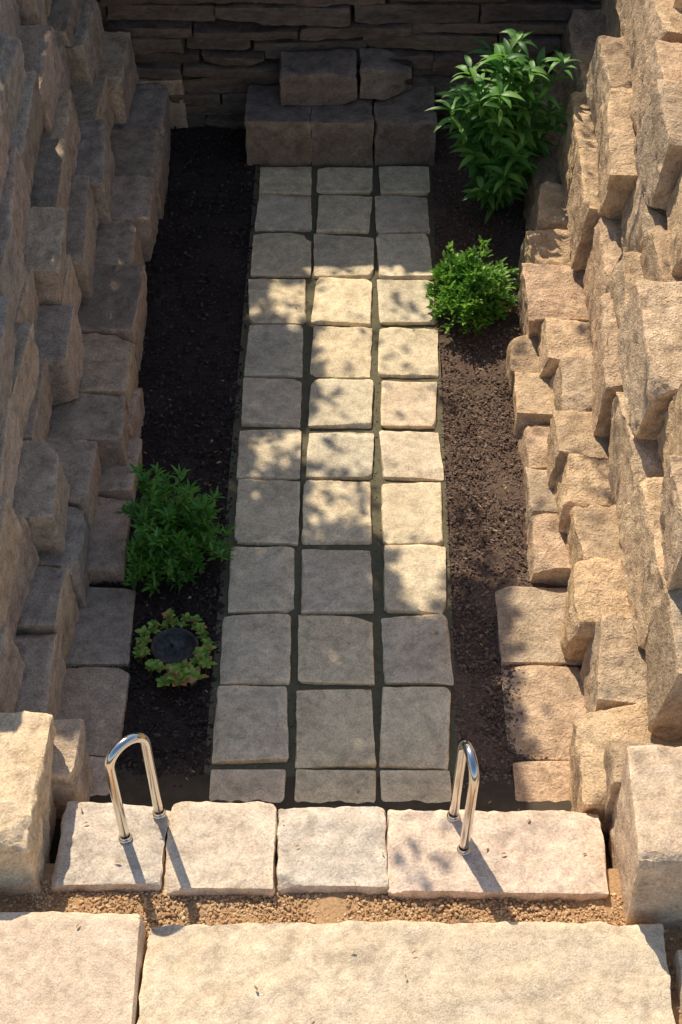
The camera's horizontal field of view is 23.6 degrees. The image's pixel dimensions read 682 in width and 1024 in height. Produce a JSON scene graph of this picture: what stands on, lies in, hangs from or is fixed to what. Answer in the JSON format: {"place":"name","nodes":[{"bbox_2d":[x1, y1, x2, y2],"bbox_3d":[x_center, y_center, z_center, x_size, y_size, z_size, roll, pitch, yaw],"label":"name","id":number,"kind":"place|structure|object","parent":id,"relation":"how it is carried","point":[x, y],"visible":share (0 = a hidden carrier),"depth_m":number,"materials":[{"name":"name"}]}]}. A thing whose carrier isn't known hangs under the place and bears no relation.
{"place":"outdoors","nodes":[
{"label":"outdoors","id":0,"kind":"place"},
{"bbox_2d":[204,159,457,777],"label":"path","id":1,"kind":"structure","parent":0,"point":[296,685],"depth_m":10.51,"materials":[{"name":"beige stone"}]},
{"bbox_2d":[209,769,285,802],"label":"paving stone","id":2,"kind":"object","parent":1,"relation":"on","point":[231,785],"visible":0.45,"depth_m":8.96,"materials":[{"name":"stone"}]},
{"bbox_2d":[212,685,288,764],"bbox_3d":[-0.512,1.216,9.288,0.446,0.101,0.561,1,46,0],"label":"paving stone","id":3,"kind":"object","parent":1,"relation":"on","point":[250,724],"visible":1,"depth_m":9.23,"materials":[{"name":"stone"}]},
{"bbox_2d":[220,614,290,684],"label":"paving stone","id":4,"kind":"object","parent":1,"relation":"on","point":[256,649],"visible":1,"depth_m":9.62,"materials":[{"name":"stone"}]},
{"bbox_2d":[228,546,294,613],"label":"paving stone","id":5,"kind":"object","parent":1,"relation":"on","point":[261,580],"visible":0.9,"depth_m":10.01,"materials":[{"name":"stone"}]},
{"bbox_2d":[234,479,299,545],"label":"paving stone","id":6,"kind":"object","parent":1,"relation":"on","point":[267,512],"visible":0.97,"depth_m":10.41,"materials":[{"name":"stone"}]},
{"bbox_2d":[236,429,301,480],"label":"paving stone","id":7,"kind":"object","parent":1,"relation":"on","point":[271,454],"visible":0.94,"depth_m":10.78,"materials":[{"name":"stone"}]},
{"bbox_2d":[241,378,301,427],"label":"paving stone","id":8,"kind":"object","parent":1,"relation":"on","point":[273,403],"visible":1,"depth_m":11.13,"materials":[{"name":"stone"}]},
{"bbox_2d":[244,324,302,377],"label":"paving stone","id":9,"kind":"object","parent":1,"relation":"on","point":[274,351],"visible":0.96,"depth_m":11.52,"materials":[{"name":"stone"}]},
{"bbox_2d":[248,278,305,324],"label":"paving stone","id":10,"kind":"object","parent":1,"relation":"on","point":[274,301],"visible":0.95,"depth_m":11.91,"materials":[{"name":"stone"}]},
{"bbox_2d":[251,233,311,277],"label":"paving stone","id":11,"kind":"object","parent":1,"relation":"on","point":[281,255],"visible":0.93,"depth_m":12.29,"materials":[{"name":"stone"}]},
{"bbox_2d":[255,195,311,231],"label":"paving stone","id":12,"kind":"object","parent":1,"relation":"on","point":[284,213],"visible":1,"depth_m":12.66,"materials":[{"name":"stone"}]},
{"bbox_2d":[259,167,311,195],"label":"paving stone","id":13,"kind":"object","parent":1,"relation":"on","point":[286,181],"visible":0.86,"depth_m":12.98,"materials":[{"name":"stone"}]},
{"bbox_2d":[294,769,375,803],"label":"paving stone","id":14,"kind":"object","parent":1,"relation":"on","point":[317,786],"visible":0.49,"depth_m":8.95,"materials":[{"name":"stone"}]},
{"bbox_2d":[295,689,375,768],"bbox_3d":[-0.031,1.243,9.264,0.462,0.099,0.558,1,46,0],"label":"paving stone","id":15,"kind":"object","parent":1,"relation":"on","point":[334,728],"visible":0.97,"depth_m":9.21,"materials":[{"name":"stone"}]},
{"bbox_2d":[297,615,374,685],"bbox_3d":[-0.029,0.833,9.670,0.463,0.101,0.529,1,46,0],"label":"paving stone","id":16,"kind":"object","parent":1,"relation":"on","point":[328,654],"visible":0.98,"depth_m":9.62,"materials":[{"name":"stone"}]},
{"bbox_2d":[301,480,371,544],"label":"paving stone","id":17,"kind":"object","parent":1,"relation":"on","point":[336,512],"visible":1,"depth_m":10.40,"materials":[{"name":"stone"}]},
{"bbox_2d":[301,549,373,614],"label":"paving stone","id":18,"kind":"object","parent":1,"relation":"on","point":[337,582],"visible":0.98,"depth_m":9.99,"materials":[{"name":"stone"}]},
{"bbox_2d":[306,432,373,479],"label":"paving stone","id":19,"kind":"object","parent":1,"relation":"on","point":[339,456],"visible":1,"depth_m":10.77,"materials":[{"name":"stone"}]},
{"bbox_2d":[308,379,372,428],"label":"paving stone","id":20,"kind":"object","parent":1,"relation":"on","point":[340,403],"visible":1,"depth_m":11.12,"materials":[{"name":"stone"}]},
{"bbox_2d":[310,326,371,378],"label":"paving stone","id":21,"kind":"object","parent":1,"relation":"on","point":[340,352],"visible":0.91,"depth_m":11.52,"materials":[{"name":"stone"}]},
{"bbox_2d":[311,277,372,326],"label":"paving stone","id":22,"kind":"object","parent":1,"relation":"on","point":[342,302],"visible":0.94,"depth_m":11.90,"materials":[{"name":"stone"}]},
{"bbox_2d":[313,234,373,279],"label":"paving stone","id":23,"kind":"object","parent":1,"relation":"on","point":[347,257],"visible":0.94,"depth_m":12.28,"materials":[{"name":"stone"}]},
{"bbox_2d":[316,195,371,234],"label":"paving stone","id":24,"kind":"object","parent":1,"relation":"on","point":[340,214],"visible":1,"depth_m":12.66,"materials":[{"name":"stone"}]},
{"bbox_2d":[316,167,372,194],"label":"paving stone","id":25,"kind":"object","parent":1,"relation":"on","point":[344,181],"visible":0.9,"depth_m":12.98,"materials":[{"name":"stone"}]},
{"bbox_2d":[375,195,429,233],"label":"paving stone","id":26,"kind":"object","parent":1,"relation":"on","point":[401,214],"visible":0.89,"depth_m":12.66,"materials":[{"name":"stone"}]},
{"bbox_2d":[376,233,432,279],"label":"paving stone","id":27,"kind":"object","parent":1,"relation":"on","point":[403,256],"visible":0.91,"depth_m":12.28,"materials":[{"name":"stone"}]},
{"bbox_2d":[379,166,429,195],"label":"paving stone","id":28,"kind":"object","parent":1,"relation":"on","point":[404,180],"visible":0.94,"depth_m":12.97,"materials":[{"name":"stone"}]},
{"bbox_2d":[372,86,437,166],"bbox_3d":[0.515,-3.117,13.251,0.526,0.479,0.599,1,46,0],"label":"stone step","id":29,"kind":"object","parent":1,"relation":"on","point":[405,124],"visible":0.88,"depth_m":13.04,"materials":[{"name":"beige stone"}]},
{"bbox_2d":[359,48,413,99],"bbox_3d":[0.366,-3.509,13.114,0.442,0.329,0.361,1,46,0],"label":"stone step","id":30,"kind":"object","parent":29,"relation":"on","point":[385,74],"visible":1,"depth_m":13.03,"materials":[{"name":"beige stone"}]},
{"bbox_2d":[377,279,436,324],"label":"paving stone","id":31,"kind":"object","parent":1,"relation":"on","point":[403,302],"visible":0.85,"depth_m":11.89,"materials":[{"name":"stone"}]},
{"bbox_2d":[378,327,438,377],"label":"paving stone","id":32,"kind":"object","parent":1,"relation":"on","point":[406,353],"visible":1,"depth_m":11.51,"materials":[{"name":"stone"}]},
{"bbox_2d":[380,381,436,428],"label":"paving stone","id":33,"kind":"object","parent":1,"relation":"on","point":[407,405],"visible":0.98,"depth_m":11.12,"materials":[{"name":"stone"}]},
{"bbox_2d":[379,430,443,480],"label":"paving stone","id":34,"kind":"object","parent":1,"relation":"on","point":[410,456],"visible":0.95,"depth_m":10.77,"materials":[{"name":"stone"}]},
{"bbox_2d":[381,482,443,545],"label":"paving stone","id":35,"kind":"object","parent":1,"relation":"on","point":[411,513],"visible":0.91,"depth_m":10.40,"materials":[{"name":"stone"}]},
{"bbox_2d":[383,544,445,614],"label":"paving stone","id":36,"kind":"object","parent":1,"relation":"on","point":[414,577],"visible":0.96,"depth_m":10.01,"materials":[{"name":"stone"}]},
{"bbox_2d":[379,687,450,769],"bbox_3d":[0.421,1.243,9.265,0.428,0.103,0.574,1,46,0],"label":"paving stone","id":37,"kind":"object","parent":1,"relation":"on","point":[415,730],"visible":1,"depth_m":9.22,"materials":[{"name":"stone"}]},
{"bbox_2d":[380,770,451,802],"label":"paving stone","id":38,"kind":"object","parent":1,"relation":"on","point":[429,786],"visible":0.44,"depth_m":8.96,"materials":[{"name":"stone"}]},
{"bbox_2d":[381,614,453,685],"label":"paving stone","id":39,"kind":"object","parent":1,"relation":"on","point":[416,650],"visible":0.95,"depth_m":9.62,"materials":[{"name":"stone"}]},
{"bbox_2d":[50,136,612,868],"bbox_3d":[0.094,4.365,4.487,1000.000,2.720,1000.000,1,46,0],"label":"ground","id":40,"kind":"structure","parent":0,"point":[496,794],"depth_m":8.90,"materials":[{"name":"brown soil"}]},
{"bbox_2d":[0,711,55,895],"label":"corner block","id":41,"kind":"structure","parent":40,"relation":"on","point":[27,814],"depth_m":8.18,"materials":[{"name":"brown stone"}]},
{"bbox_2d":[51,719,92,818],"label":"corner block","id":42,"kind":"structure","parent":40,"relation":"on","point":[72,773],"depth_m":8.61,"materials":[{"name":"grey stone"}]},
{"bbox_2d":[0,911,146,1023],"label":"stone slab","id":43,"kind":"structure","parent":40,"relation":"on","point":[58,967],"depth_m":7.76,"materials":[{"name":"beige stone"}]},
{"bbox_2d":[0,0,187,719],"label":"retaining wall","id":44,"kind":"structure","parent":40,"relation":"on","point":[89,118],"depth_m":10.57,"materials":[{"name":"grey stone"}]},
{"bbox_2d":[58,667,130,756],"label":"edging slab","id":45,"kind":"structure","parent":40,"relation":"on","point":[95,699],"depth_m":9.35,"materials":[{"name":"grey stone"}]},
{"bbox_2d":[89,756,109,795],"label":"edging slab","id":46,"kind":"structure","parent":40,"relation":"on","point":[99,784],"depth_m":8.99,"materials":[{"name":"grey stone"}]},
{"bbox_2d":[65,587,135,669],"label":"edging slab","id":47,"kind":"structure","parent":40,"relation":"on","point":[102,637],"depth_m":9.73,"materials":[{"name":"grey stone"}]},
{"bbox_2d":[87,497,131,585],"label":"edging stone","id":48,"kind":"object","parent":40,"relation":"on","point":[107,558],"visible":0.48,"depth_m":10.09,"materials":[{"name":"beige stone"}]},
{"bbox_2d":[51,801,170,891],"bbox_3d":[-1.174,1.812,8.460,0.580,0.369,0.523,1,46,0],"label":"coping stone","id":49,"kind":"object","parent":40,"relation":"on","point":[91,851],"visible":0.66,"depth_m":8.30,"materials":[{"name":"beige stone"}]},
{"bbox_2d":[104,732,165,843],"bbox_3d":[-1.026,1.357,8.134,0.295,0.746,0.077,-33,54,-28],"label":"handrail","id":50,"kind":"object","parent":49,"relation":"on","point":[113,754],"visible":1,"depth_m":8.08,"materials":[{"name":"silver metal"}]},
{"bbox_2d":[98,438,141,502],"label":"edging stone","id":51,"kind":"object","parent":40,"relation":"on","point":[117,481],"visible":0.34,"depth_m":10.47,"materials":[{"name":"beige stone"}]},
{"bbox_2d":[127,387,144,438],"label":"edging stone","id":52,"kind":"object","parent":40,"relation":"on","point":[136,415],"visible":0.21,"depth_m":10.92,"materials":[{"name":"beige stone"}]},
{"bbox_2d":[73,126,259,786],"bbox_3d":[-1.499,-0.766,11.216,1.610,0.075,7.300,1,46,0],"label":"soil bed","id":53,"kind":"object","parent":40,"relation":"on","point":[217,254],"visible":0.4,"depth_m":11.54,"materials":[{"name":"brown soil"}]},
{"bbox_2d":[132,608,216,690],"bbox_3d":[-0.957,0.843,9.586,0.477,0.191,0.563,-27,52,-24],"label":"succulent ring","id":54,"kind":"object","parent":53,"relation":"on","point":[184,672],"visible":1,"depth_m":9.51,"materials":[{"name":"green plant"}]},
{"bbox_2d":[151,627,198,665],"bbox_3d":[-0.979,0.812,9.615,0.280,0.089,0.281,1,46,0],"label":"planter bowl","id":55,"kind":"object","parent":53,"relation":"on","point":[185,642],"visible":0.94,"depth_m":9.65,"materials":[{"name":"stone"}]},
{"bbox_2d":[114,461,236,597],"bbox_3d":[-1.029,0.075,9.835,0.781,0.821,0.704,1,46,0],"label":"shrub","id":56,"kind":"object","parent":53,"relation":"on","point":[171,535],"visible":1,"depth_m":9.78,"materials":[{"name":"green plant"}]},
{"bbox_2d":[164,801,277,898],"bbox_3d":[-0.610,1.819,8.447,0.587,0.377,0.538,1,46,0],"label":"coping stone","id":57,"kind":"object","parent":40,"relation":"on","point":[219,849],"visible":0.75,"depth_m":8.30,"materials":[{"name":"beige stone"}]},
{"bbox_2d":[244,85,311,165],"bbox_3d":[-0.495,-3.126,13.265,0.558,0.489,0.594,1,46,0],"label":"stone step","id":58,"kind":"object","parent":40,"relation":"on","point":[277,134],"visible":0.89,"depth_m":13.04,"materials":[{"name":"beige stone"}]},
{"bbox_2d":[276,806,388,894],"bbox_3d":[-0.043,1.824,8.448,0.584,0.374,0.517,1,46,0],"label":"coping stone","id":59,"kind":"object","parent":40,"relation":"on","point":[340,849],"visible":0.88,"depth_m":8.30,"materials":[{"name":"beige stone"}]},
{"bbox_2d":[310,88,374,165],"bbox_3d":[0.013,-3.117,13.258,0.524,0.489,0.582,1,46,0],"label":"stone step","id":60,"kind":"object","parent":40,"relation":"on","point":[342,134],"visible":0.81,"depth_m":13.02,"materials":[{"name":"beige stone"}]},
{"bbox_2d":[279,49,358,105],"bbox_3d":[-0.179,-3.498,13.107,0.657,0.323,0.465,1,46,0],"label":"stone step","id":61,"kind":"object","parent":60,"relation":"on","point":[329,77],"visible":1,"depth_m":12.96,"materials":[{"name":"beige stone"}]},
{"bbox_2d":[96,0,602,135],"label":"retaining wall","id":62,"kind":"structure","parent":40,"relation":"on","point":[219,57],"depth_m":13.04,"materials":[{"name":"stone"}]},
{"bbox_2d":[137,920,675,1023],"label":"stone slab","id":63,"kind":"structure","parent":40,"relation":"on","point":[594,972],"depth_m":7.75,"materials":[{"name":"beige stone"}]},
{"bbox_2d":[386,809,608,901],"bbox_3d":[0.790,1.839,8.426,1.132,0.376,0.525,1,46,0],"label":"coping stone","id":64,"kind":"object","parent":40,"relation":"on","point":[543,857],"visible":0.72,"depth_m":8.27,"materials":[{"name":"beige stone"}]},
{"bbox_2d":[446,740,478,855],"bbox_3d":[0.608,1.399,8.114,0.082,0.716,0.279,-9,46,-8],"label":"handrail","id":65,"kind":"object","parent":64,"relation":"on","point":[465,751],"visible":1,"depth_m":8.07,"materials":[{"name":"silver metal"}]},
{"bbox_2d":[430,124,581,787],"bbox_3d":[1.533,-0.734,11.196,1.725,0.068,7.300,1,46,0],"label":"soil bed","id":66,"kind":"object","parent":40,"relation":"on","point":[475,693],"visible":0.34,"depth_m":10.83,"materials":[{"name":"brown soil"}]},
{"bbox_2d":[425,235,520,334],"bbox_3d":[0.955,-1.655,11.625,0.728,0.667,0.801,1,46,0],"label":"shrub","id":67,"kind":"object","parent":66,"relation":"on","point":[470,286],"visible":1,"depth_m":11.61,"materials":[{"name":"green plant"}]},
{"bbox_2d":[425,28,581,223],"bbox_3d":[1.195,-2.882,12.245,1.170,1.487,1.143,1,46,0],"label":"leafy plant","id":68,"kind":"object","parent":66,"relation":"on","point":[501,146],"visible":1,"depth_m":12.05,"materials":[{"name":"green plant"}]},
{"bbox_2d":[506,335,538,395],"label":"edging stone","id":69,"kind":"object","parent":40,"relation":"on","point":[522,355],"visible":0.46,"depth_m":11.20,"materials":[{"name":"beige stone"}]},
{"bbox_2d":[517,424,549,469],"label":"edging stone","id":70,"kind":"object","parent":40,"relation":"on","point":[532,446],"visible":0.44,"depth_m":10.70,"materials":[{"name":"beige stone"}]},
{"bbox_2d":[513,371,554,437],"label":"edging stone","id":71,"kind":"object","parent":40,"relation":"on","point":[533,398],"visible":0.54,"depth_m":10.89,"materials":[{"name":"beige stone"}]},
{"bbox_2d":[495,586,581,667],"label":"edging slab","id":72,"kind":"structure","parent":40,"relation":"on","point":[529,619],"depth_m":9.76,"materials":[{"name":"beige stone"}]},
{"bbox_2d":[524,467,557,528],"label":"edging stone","id":73,"kind":"object","parent":40,"relation":"on","point":[539,495],"visible":0.4,"depth_m":10.38,"materials":[{"name":"beige stone"}]},
{"bbox_2d":[513,761,570,801],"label":"edging slab","id":74,"kind":"structure","parent":40,"relation":"on","point":[539,781],"depth_m":8.98,"materials":[{"name":"beige stone"}]},
{"bbox_2d":[501,665,586,760],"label":"edging slab","id":75,"kind":"structure","parent":40,"relation":"on","point":[550,703],"depth_m":9.34,"materials":[{"name":"beige stone"}]},
{"bbox_2d":[526,513,569,586],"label":"edging stone","id":76,"kind":"object","parent":40,"relation":"on","point":[547,559],"visible":0.55,"depth_m":10.03,"materials":[{"name":"beige stone"}]},
{"bbox_2d":[517,0,681,819],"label":"retaining wall","id":77,"kind":"structure","parent":40,"relation":"on","point":[599,298],"depth_m":9.97,"materials":[{"name":"beige stone"}]},
{"bbox_2d":[600,740,670,839],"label":"corner block","id":78,"kind":"structure","parent":77,"relation":"on","point":[614,756],"depth_m":8.43,"materials":[{"name":"beige stone"}]},
{"bbox_2d":[608,745,681,927],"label":"corner block","id":79,"kind":"structure","parent":40,"relation":"on","point":[645,838],"depth_m":7.91,"materials":[{"name":"brown stone"}]},
{"bbox_2d":[672,950,681,1020],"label":"stone slab","id":80,"kind":"structure","parent":40,"relation":"on","point":[677,962],"depth_m":7.81,"materials":[{"name":"beige stone"}]},
{"bbox_2d":[0,863,681,1023],"bbox_3d":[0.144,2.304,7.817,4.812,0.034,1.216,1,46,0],"label":"gravel","id":81,"kind":"structure","parent":0,"point":[372,909],"depth_m":8.13,"materials":[{"name":"brown gravel"}]}
]}

